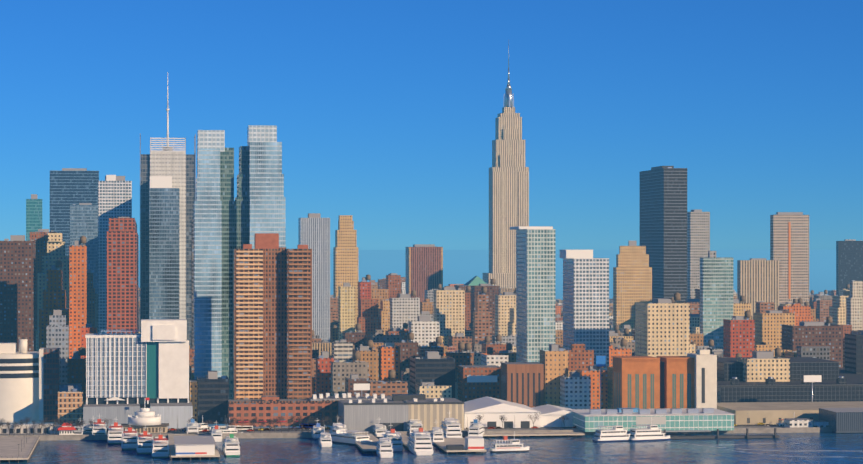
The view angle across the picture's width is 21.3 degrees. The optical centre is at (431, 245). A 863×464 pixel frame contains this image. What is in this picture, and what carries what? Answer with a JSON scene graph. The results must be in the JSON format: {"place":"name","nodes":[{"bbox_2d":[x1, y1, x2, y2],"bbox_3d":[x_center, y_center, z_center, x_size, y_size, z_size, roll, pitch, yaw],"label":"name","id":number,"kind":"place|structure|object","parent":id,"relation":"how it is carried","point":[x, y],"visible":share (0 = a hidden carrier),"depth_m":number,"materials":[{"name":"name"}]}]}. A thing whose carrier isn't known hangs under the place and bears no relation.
{"place":"outdoors","nodes":[
{"label":"outdoors","id":0,"kind":"place"},
{"bbox_2d":[0,437,39,462],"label":"pier","id":1,"kind":"structure","parent":0,"point":[10,447],"depth_m":1394.39,"materials":[{"name":"grey concrete"}]},
{"bbox_2d":[0,339,59,422],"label":"building","id":2,"kind":"structure","parent":0,"point":[29,384],"depth_m":1594.59,"materials":[{"name":"beige concrete"}]},
{"bbox_2d":[37,233,68,350],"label":"high-rise building","id":3,"kind":"structure","parent":0,"point":[55,248],"depth_m":2042.67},
{"bbox_2d":[46,310,68,382],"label":"high-rise building","id":4,"kind":"structure","parent":0,"point":[57,331],"depth_m":1649.15,"materials":[{"name":"grey"}]},
{"bbox_2d":[0,424,787,434],"bbox_3d":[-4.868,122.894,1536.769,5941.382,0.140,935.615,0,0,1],"label":"waterfront promenade","id":5,"kind":"structure","parent":0,"point":[278,430],"depth_m":1531.51,"materials":[{"name":"concrete"}]},
{"bbox_2d":[0,424,52,433],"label":"waterfront arcade","id":6,"kind":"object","parent":5,"relation":"on","point":[5,430],"depth_m":1500.38,"materials":[{"name":"grey"}]},
{"bbox_2d":[0,250,835,428],"bbox_3d":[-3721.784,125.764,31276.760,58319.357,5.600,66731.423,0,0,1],"label":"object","id":7,"kind":"structure","parent":0,"point":[462,266],"depth_m":13966.50,"materials":[{"name":"concrete"}]},
{"bbox_2d":[0,235,35,351],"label":"building","id":8,"kind":"structure","parent":7,"relation":"on","point":[17,287],"depth_m":1956.63,"materials":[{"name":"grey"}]},
{"bbox_2d":[26,194,41,240],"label":"teal glass tower","id":9,"kind":"structure","parent":7,"relation":"on","point":[33,213],"depth_m":2780.06,"materials":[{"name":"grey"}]},
{"bbox_2d":[30,229,56,330],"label":"brown building","id":10,"kind":"structure","parent":7,"relation":"on","point":[40,237],"depth_m":2379.20,"materials":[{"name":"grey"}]},
{"bbox_2d":[39,260,69,358],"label":"skyscraper","id":11,"kind":"structure","parent":7,"relation":"on","point":[54,295],"depth_m":1861.88,"materials":[{"name":"grey"}]},
{"bbox_2d":[58,385,83,425],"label":"apartment building","id":12,"kind":"structure","parent":7,"relation":"on","point":[70,404],"depth_m":1563.61,"materials":[{"name":"beige"}]},
{"bbox_2d":[50,168,98,255],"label":"navy glass tower","id":13,"kind":"structure","parent":7,"relation":"on","point":[71,186],"depth_m":2983.99,"materials":[{"name":"blue glass"}]},
{"bbox_2d":[67,347,85,402],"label":"building","id":14,"kind":"structure","parent":7,"relation":"on","point":[76,368],"depth_m":1620.38,"materials":[{"name":"grey"}]},
{"bbox_2d":[69,236,86,358],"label":"orange slab","id":15,"kind":"structure","parent":7,"relation":"on","point":[78,282],"depth_m":1880.51,"materials":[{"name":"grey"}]},
{"bbox_2d":[70,203,97,292],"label":"skyscraper","id":16,"kind":"structure","parent":7,"relation":"on","point":[83,219],"depth_m":2634.03,"materials":[{"name":"grey"}]},
{"bbox_2d":[98,175,131,333],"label":"skyscraper","id":17,"kind":"structure","parent":7,"relation":"on","point":[114,196],"depth_m":2243.32,"materials":[{"name":"grey"}]},
{"bbox_2d":[107,217,138,332],"bbox_3d":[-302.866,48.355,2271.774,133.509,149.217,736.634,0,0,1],"label":"high-rise building","id":18,"kind":"structure","parent":7,"relation":"on","point":[122,274],"depth_m":1904.33,"materials":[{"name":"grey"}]},
{"bbox_2d":[83,319,192,427],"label":"office building","id":19,"kind":"structure","parent":7,"relation":"on","point":[127,374],"depth_m":1568.64,"materials":[{"name":"white concrete"}]},
{"bbox_2d":[121,408,168,432],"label":"round ticket pavilion","id":20,"kind":"structure","parent":7,"relation":"on","point":[144,419],"depth_m":1503.35,"materials":[{"name":"beige"}]},
{"bbox_2d":[149,176,178,318],"bbox_3d":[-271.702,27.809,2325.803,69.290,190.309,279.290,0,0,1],"label":"skyscraper","id":21,"kind":"structure","parent":7,"relation":"on","point":[163,249],"depth_m":2187.94,"materials":[{"name":"blue glass"}]},
{"bbox_2d":[140,72,195,348],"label":"skyscraper","id":22,"kind":"structure","parent":7,"relation":"on","point":[178,165],"depth_m":2387.75,"materials":[{"name":"white"}]},
{"bbox_2d":[191,220,193,348],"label":"skyscraper","id":23,"kind":"structure","parent":7,"relation":"on","point":[192,284],"depth_m":2089.24,"materials":[{"name":"grey"}]},
{"bbox_2d":[189,379,196,421],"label":"tan building","id":24,"kind":"structure","parent":7,"relation":"on","point":[193,391],"depth_m":1584.23,"materials":[{"name":"beige concrete"}]},
{"bbox_2d":[197,371,228,423],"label":"dark glass block","id":25,"kind":"structure","parent":7,"relation":"on","point":[212,395],"depth_m":1580.97,"materials":[{"name":"grey"}]},
{"bbox_2d":[194,130,235,399],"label":"silver tower","id":26,"kind":"structure","parent":7,"relation":"on","point":[214,224],"depth_m":1680.15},
{"bbox_2d":[235,125,285,248],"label":"silver tower","id":27,"kind":"structure","parent":7,"relation":"on","point":[260,199],"depth_m":1681.92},
{"bbox_2d":[233,233,311,399],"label":"apartment towers","id":28,"kind":"structure","parent":7,"relation":"on","point":[272,317],"depth_m":1592.35,"materials":[{"name":"brick"}]},
{"bbox_2d":[228,396,337,426],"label":"brick building","id":29,"kind":"structure","parent":7,"relation":"on","point":[265,408],"depth_m":1558.80,"materials":[{"name":"red brick"}]},
{"bbox_2d":[298,213,329,341],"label":"skyscraper","id":30,"kind":"structure","parent":7,"relation":"on","point":[314,232],"depth_m":2399.73,"materials":[{"name":"grey"}]},
{"bbox_2d":[316,351,333,396],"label":"apartment building","id":31,"kind":"structure","parent":7,"relation":"on","point":[323,373],"depth_m":1759.59,"materials":[{"name":"grey"}]},
{"bbox_2d":[333,215,357,331],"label":"skyscraper","id":32,"kind":"structure","parent":7,"relation":"on","point":[345,259],"depth_m":2602.35,"materials":[{"name":"beige stone"}]},
{"bbox_2d":[338,283,354,340],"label":"apartment building","id":33,"kind":"structure","parent":7,"relation":"on","point":[346,307],"depth_m":2401.09,"materials":[{"name":"grey"}]},
{"bbox_2d":[309,393,391,400],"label":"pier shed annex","id":34,"kind":"object","parent":7,"relation":"on","point":[336,396],"visible":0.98,"depth_m":1584.56,"materials":[{"name":"white paint"}]},
{"bbox_2d":[358,274,370,316],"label":"apartment building","id":35,"kind":"structure","parent":7,"relation":"on","point":[364,288],"depth_m":2502.71,"materials":[{"name":"grey"}]},
{"bbox_2d":[378,343,399,380],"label":"building","id":36,"kind":"structure","parent":7,"relation":"on","point":[389,356],"depth_m":1834.76,"materials":[{"name":"orange"}]},
{"bbox_2d":[386,273,400,297],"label":"apartment building","id":37,"kind":"structure","parent":7,"relation":"on","point":[393,283],"depth_m":2604.42,"materials":[{"name":"grey"}]},
{"bbox_2d":[338,394,463,430],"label":"pier shed","id":38,"kind":"structure","parent":7,"relation":"on","point":[398,412],"depth_m":1521.04,"materials":[{"name":"grey metal"}]},
{"bbox_2d":[390,290,419,328],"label":"apartment building","id":39,"kind":"structure","parent":7,"relation":"on","point":[404,308],"depth_m":2405.77,"materials":[{"name":"grey"}]},
{"bbox_2d":[0,427,831,440],"bbox_3d":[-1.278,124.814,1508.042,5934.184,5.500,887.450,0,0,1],"label":"sea wall","id":40,"kind":"structure","parent":7,"relation":"on","point":[464,433],"depth_m":1503.03,"materials":[{"name":"concrete"}]},
{"bbox_2d":[36,293,796,408],"bbox_3d":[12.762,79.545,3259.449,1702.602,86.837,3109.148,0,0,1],"label":"buildings","id":41,"kind":"structure","parent":7,"relation":"on","point":[384,312],"depth_m":1981.93,"materials":[{"name":"grey"}]},
{"bbox_2d":[408,316,439,345],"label":"apartment building","id":42,"kind":"structure","parent":7,"relation":"on","point":[425,330],"depth_m":2107.39,"materials":[{"name":"grey concrete"}]},
{"bbox_2d":[406,244,442,301],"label":"building","id":43,"kind":"structure","parent":7,"relation":"on","point":[424,267],"depth_m":3007.47,"materials":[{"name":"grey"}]},
{"bbox_2d":[410,351,454,397],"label":"office building","id":44,"kind":"structure","parent":7,"relation":"on","point":[434,367],"depth_m":1709.13,"materials":[{"name":"grey"}]},
{"bbox_2d":[36,284,849,397],"bbox_3d":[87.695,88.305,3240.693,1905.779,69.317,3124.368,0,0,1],"label":"buildings","id":45,"kind":"structure","parent":7,"relation":"on","point":[837,311],"depth_m":2320.94,"materials":[{"name":"grey"}]},
{"bbox_2d":[433,287,464,336],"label":"apartment building","id":46,"kind":"structure","parent":7,"relation":"on","point":[449,308],"depth_m":2309.16,"materials":[{"name":"grey"}]},
{"bbox_2d":[87,269,851,407],"bbox_3d":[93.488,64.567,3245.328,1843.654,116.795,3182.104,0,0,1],"label":"buildings","id":47,"kind":"structure","parent":7,"relation":"on","point":[580,357],"depth_m":2424.83,"materials":[{"name":"grey"}]},
{"bbox_2d":[95,285,860,398],"bbox_3d":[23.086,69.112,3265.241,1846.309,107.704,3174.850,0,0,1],"label":"buildings","id":48,"kind":"structure","parent":7,"relation":"on","point":[340,371],"depth_m":1808.68,"materials":[{"name":"brown brick"}]},
{"bbox_2d":[458,365,500,401],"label":"building","id":49,"kind":"structure","parent":7,"relation":"on","point":[477,381],"depth_m":1692.51,"materials":[{"name":"brown paint"}]},
{"bbox_2d":[139,290,822,361],"bbox_3d":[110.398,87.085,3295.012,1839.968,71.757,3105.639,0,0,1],"label":"building","id":50,"kind":"structure","parent":7,"relation":"on","point":[342,350],"depth_m":1980.95,"materials":[{"name":"grey"}]},
{"bbox_2d":[139,288,825,380],"bbox_3d":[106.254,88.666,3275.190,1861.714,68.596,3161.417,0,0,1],"label":"buildings","id":51,"kind":"structure","parent":7,"relation":"on","point":[323,346],"depth_m":2038.51,"materials":[{"name":"grey"}]},
{"bbox_2d":[471,278,498,334],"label":"building","id":52,"kind":"structure","parent":7,"relation":"on","point":[492,291],"depth_m":2512.27,"materials":[{"name":"grey"}]},
{"bbox_2d":[139,280,849,380],"bbox_3d":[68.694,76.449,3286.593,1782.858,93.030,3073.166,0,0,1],"label":"buildings","id":53,"kind":"structure","parent":7,"relation":"on","point":[371,356],"depth_m":2103.73,"materials":[{"name":"grey"}]},
{"bbox_2d":[139,299,862,359],"bbox_3d":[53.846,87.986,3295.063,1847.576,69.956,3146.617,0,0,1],"label":"buildings","id":54,"kind":"structure","parent":7,"relation":"on","point":[820,352],"depth_m":1931.57,"materials":[{"name":"grey"}]},
{"bbox_2d":[495,288,515,335],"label":"building","id":55,"kind":"structure","parent":7,"relation":"on","point":[505,302],"depth_m":2412.64,"materials":[{"name":"grey"}]},
{"bbox_2d":[189,277,831,395],"bbox_3d":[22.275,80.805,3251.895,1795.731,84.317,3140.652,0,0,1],"label":"buildings","id":56,"kind":"structure","parent":7,"relation":"on","point":[482,321],"depth_m":2262.33,"materials":[{"name":"grey"}]},
{"bbox_2d":[464,396,572,428],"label":"pier shed","id":57,"kind":"structure","parent":7,"relation":"on","point":[491,409],"depth_m":1546.51,"materials":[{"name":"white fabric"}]},
{"bbox_2d":[501,362,543,407],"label":"building","id":58,"kind":"structure","parent":7,"relation":"on","point":[522,383],"depth_m":1646.25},
{"bbox_2d":[483,432,584,437],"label":"pier","id":59,"kind":"structure","parent":7,"relation":"on","point":[544,434],"depth_m":1503.93,"materials":[{"name":"concrete"}]},
{"bbox_2d":[312,278,788,395],"bbox_3d":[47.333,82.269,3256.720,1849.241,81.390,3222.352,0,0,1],"label":"buildings","id":60,"kind":"structure","parent":7,"relation":"on","point":[357,338],"depth_m":1950.00,"materials":[{"name":"grey"}]},
{"bbox_2d":[540,344,567,405],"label":"building","id":61,"kind":"structure","parent":7,"relation":"on","point":[554,359],"depth_m":1658.33,"materials":[{"name":"orange"}]},
{"bbox_2d":[312,284,812,408],"bbox_3d":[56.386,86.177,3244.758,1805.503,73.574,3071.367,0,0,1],"label":"buildings","id":62,"kind":"structure","parent":7,"relation":"on","point":[802,313],"depth_m":1939.14,"materials":[{"name":"brown brick"}]},
{"bbox_2d":[560,372,590,408],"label":"apartment building","id":63,"kind":"structure","parent":7,"relation":"on","point":[575,390],"depth_m":1640.50,"materials":[{"name":"grey"}]},
{"bbox_2d":[402,282,825,366],"bbox_3d":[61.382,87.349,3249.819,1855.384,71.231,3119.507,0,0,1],"label":"buildings","id":64,"kind":"structure","parent":7,"relation":"on","point":[496,360],"depth_m":1741.46,"materials":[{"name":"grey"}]},
{"bbox_2d":[420,284,833,350],"bbox_3d":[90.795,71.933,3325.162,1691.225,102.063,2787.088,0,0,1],"label":"buildings","id":65,"kind":"structure","parent":7,"relation":"on","point":[511,339],"depth_m":2263.50,"materials":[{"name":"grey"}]},
{"bbox_2d":[418,289,844,367],"bbox_3d":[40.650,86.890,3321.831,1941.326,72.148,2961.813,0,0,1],"label":"buildings","id":66,"kind":"structure","parent":7,"relation":"on","point":[433,346],"depth_m":2015.29,"materials":[{"name":"grey"}]},
{"bbox_2d":[613,241,651,330],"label":"high-rise building","id":67,"kind":"structure","parent":7,"relation":"on","point":[632,277],"depth_m":2623.11,"materials":[{"name":"beige"}]},
{"bbox_2d":[568,408,734,431],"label":"pier terminal building","id":68,"kind":"structure","parent":7,"relation":"on","point":[592,420],"depth_m":1522.98,"materials":[{"name":"teal glass"}]},
{"bbox_2d":[635,293,689,357],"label":"apartment building","id":69,"kind":"structure","parent":7,"relation":"on","point":[662,326],"depth_m":1787.92,"materials":[{"name":"grey"}]},
{"bbox_2d":[640,166,686,302],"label":"skyscraper","id":70,"kind":"structure","parent":7,"relation":"on","point":[663,214],"depth_m":2775.92,"materials":[{"name":"grey glass"}]},
{"bbox_2d":[613,349,716,408],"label":"industrial building","id":71,"kind":"structure","parent":7,"relation":"on","point":[689,380],"depth_m":1601.70,"materials":[{"name":"orange brick"}]},
{"bbox_2d":[687,209,709,298],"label":"skyscraper","id":72,"kind":"structure","parent":7,"relation":"on","point":[698,234],"depth_m":3025.34,"materials":[{"name":"grey concrete"}]},
{"bbox_2d":[700,251,732,348],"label":"high-rise building","id":73,"kind":"structure","parent":7,"relation":"on","point":[716,291],"depth_m":2179.71,"materials":[{"name":"teal glass"}]},
{"bbox_2d":[723,310,754,356],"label":"red brick building","id":74,"kind":"structure","parent":7,"relation":"on","point":[738,334],"depth_m":1952.98,"materials":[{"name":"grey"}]},
{"bbox_2d":[733,295,750,318],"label":"apartment building","id":75,"kind":"structure","parent":7,"relation":"on","point":[740,309],"depth_m":2331.55,"materials":[{"name":"beige"}]},
{"bbox_2d":[737,258,778,319],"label":"high-rise building","id":76,"kind":"structure","parent":7,"relation":"on","point":[757,279],"depth_m":2532.26,"materials":[{"name":"grey concrete"}]},
{"bbox_2d":[737,347,789,381],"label":"building","id":77,"kind":"structure","parent":7,"relation":"on","point":[760,366],"depth_m":1736.49,"materials":[{"name":"grey"}]},
{"bbox_2d":[754,310,794,349],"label":"apartment building","id":78,"kind":"structure","parent":7,"relation":"on","point":[768,327],"depth_m":2134.72,"materials":[{"name":"grey concrete"}]},
{"bbox_2d":[770,212,808,305],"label":"grey tower","id":79,"kind":"structure","parent":7,"relation":"on","point":[789,241],"depth_m":2833.62,"materials":[{"name":"grey concrete"}]},
{"bbox_2d":[717,357,862,402],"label":"convention center","id":80,"kind":"structure","parent":7,"relation":"on","point":[836,383],"depth_m":1693.71,"materials":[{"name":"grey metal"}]},
{"bbox_2d":[717,401,862,424],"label":"shed","id":81,"kind":"structure","parent":7,"relation":"on","point":[767,412],"depth_m":1583.86,"materials":[{"name":"concrete"}]},
{"bbox_2d":[784,418,812,427],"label":"white shed","id":82,"kind":"structure","parent":7,"relation":"on","point":[796,422],"depth_m":1545.98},
{"bbox_2d":[782,316,842,367],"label":"apartment building","id":83,"kind":"structure","parent":7,"relation":"on","point":[813,334],"depth_m":1990.20,"materials":[{"name":"grey"}]},
{"bbox_2d":[819,408,862,432],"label":"warehouse","id":84,"kind":"structure","parent":7,"relation":"on","point":[844,420],"depth_m":1534.36,"materials":[{"name":"grey metal"}]},
{"bbox_2d":[836,239,862,295],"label":"dark tower","id":85,"kind":"structure","parent":7,"relation":"on","point":[849,260],"depth_m":3634.11,"materials":[{"name":"grey glass"}]},
{"bbox_2d":[845,331,862,373],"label":"building","id":86,"kind":"structure","parent":7,"relation":"on","point":[854,354],"depth_m":1849.10,"materials":[{"name":"blue"}]},
{"bbox_2d":[846,280,862,330],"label":"building","id":87,"kind":"structure","parent":7,"relation":"on","point":[854,310],"depth_m":2439.65,"materials":[{"name":"beige"}]},
{"bbox_2d":[0,432,862,463],"bbox_3d":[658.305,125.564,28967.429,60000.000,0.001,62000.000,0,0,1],"label":"river","id":88,"kind":"structure","parent":0,"point":[586,449],"depth_m":1385.10,"materials":[{"name":"blue liquid"}]},
{"bbox_2d":[107,422,123,443],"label":"ferry boat","id":89,"kind":"object","parent":88,"relation":"on","point":[115,431],"visible":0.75,"depth_m":1455.74,"materials":[{"name":"white"}]},
{"bbox_2d":[121,427,137,449],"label":"ferry boat","id":90,"kind":"object","parent":88,"relation":"on","point":[129,438],"visible":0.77,"depth_m":1414.96,"materials":[{"name":"white metal"}]},
{"bbox_2d":[136,431,152,453],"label":"ferry boat","id":91,"kind":"object","parent":88,"relation":"on","point":[144,441],"visible":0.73,"depth_m":1386.85,"materials":[{"name":"white metal"}]},
{"bbox_2d":[152,429,169,457],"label":"ferry boat","id":92,"kind":"object","parent":88,"relation":"on","point":[160,446],"visible":1,"depth_m":1359.96,"materials":[{"name":"white metal"}]},
{"bbox_2d":[168,434,219,460],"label":"pier","id":93,"kind":"structure","parent":88,"relation":"in","point":[172,447],"depth_m":1366.23,"materials":[{"name":"concrete"}]},
{"bbox_2d":[174,436,215,455],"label":"pier shed","id":94,"kind":"structure","parent":93,"relation":"on","point":[194,445],"depth_m":1342.39,"materials":[{"name":"white metal"}]},
{"bbox_2d":[223,434,239,456],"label":"ferry boat","id":95,"kind":"object","parent":88,"relation":"on","point":[231,446],"visible":1,"depth_m":1368.57,"materials":[{"name":"white metal"}]},
{"bbox_2d":[328,429,371,444],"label":"yacht","id":96,"kind":"object","parent":88,"relation":"on","point":[342,436],"visible":0.9,"depth_m":1450.87,"materials":[{"name":"white metal"}]},
{"bbox_2d":[355,434,378,453],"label":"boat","id":97,"kind":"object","parent":88,"relation":"in","point":[363,447],"depth_m":1420.00,"materials":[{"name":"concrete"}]},
{"bbox_2d":[376,430,392,457],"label":"harbour boat","id":98,"kind":"object","parent":88,"relation":"on","point":[384,448],"visible":1,"depth_m":1360.43,"materials":[{"name":"white"}]},
{"bbox_2d":[382,425,402,450],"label":"yacht","id":99,"kind":"object","parent":88,"relation":"on","point":[394,436],"visible":0.69,"depth_m":1405.67,"materials":[{"name":"white"}]},
{"bbox_2d":[407,424,433,454],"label":"yacht","id":100,"kind":"object","parent":88,"relation":"on","point":[419,442],"visible":1,"depth_m":1379.48,"materials":[{"name":"white"}]},
{"bbox_2d":[440,410,462,437],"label":"yacht","id":101,"kind":"object","parent":88,"relation":"on","point":[450,427],"visible":0.92,"depth_m":1476.81,"materials":[{"name":"white"}]},
{"bbox_2d":[434,438,486,453],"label":"pier","id":102,"kind":"structure","parent":88,"relation":"on","point":[450,441],"depth_m":1422.31,"materials":[{"name":"concrete"}]},
{"bbox_2d":[446,436,483,449],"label":"dock building","id":103,"kind":"structure","parent":102,"relation":"on","point":[474,443],"depth_m":1384.52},
{"bbox_2d":[468,419,484,437],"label":"harbour boat","id":104,"kind":"object","parent":88,"relation":"on","point":[476,429],"visible":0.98,"depth_m":1485.76,"materials":[{"name":"white metal"}]},
{"bbox_2d":[490,431,528,452],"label":"yacht","id":105,"kind":"object","parent":88,"relation":"on","point":[514,445],"visible":1,"depth_m":1393.58,"materials":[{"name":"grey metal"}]},
{"bbox_2d":[592,420,631,441],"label":"ferry boat","id":106,"kind":"object","parent":88,"relation":"on","point":[617,433],"visible":0.96,"depth_m":1468.69,"materials":[{"name":"white metal"}]},
{"bbox_2d":[628,417,669,440],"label":"ferry boat","id":107,"kind":"object","parent":88,"relation":"on","point":[651,432],"visible":0.96,"depth_m":1474.53,"materials":[{"name":"white metal"}]},
{"bbox_2d":[627,428,779,438],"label":"pier","id":108,"kind":"structure","parent":88,"relation":"on","point":[717,436],"depth_m":1491.69,"materials":[{"name":"grey"}]},
{"bbox_2d":[0,0,862,249],"label":"sky","id":109,"kind":"structure","parent":0,"point":[384,113],"materials":[{"name":"blue"}]},
{"bbox_2d":[483,45,528,287],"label":"skyscraper","id":110,"kind":"structure","parent":0,"point":[508,189],"depth_m":3577.50,"materials":[{"name":"beige stone"}]},
{"bbox_2d":[510,226,554,362],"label":"glass tower","id":111,"kind":"structure","parent":0,"point":[535,290],"depth_m":1752.35,"materials":[{"name":"white paint"}]},
{"bbox_2d":[560,250,608,370],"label":"white grid tower","id":112,"kind":"structure","parent":0,"point":[585,297],"depth_m":1871.37,"materials":[{"name":"white paint"}]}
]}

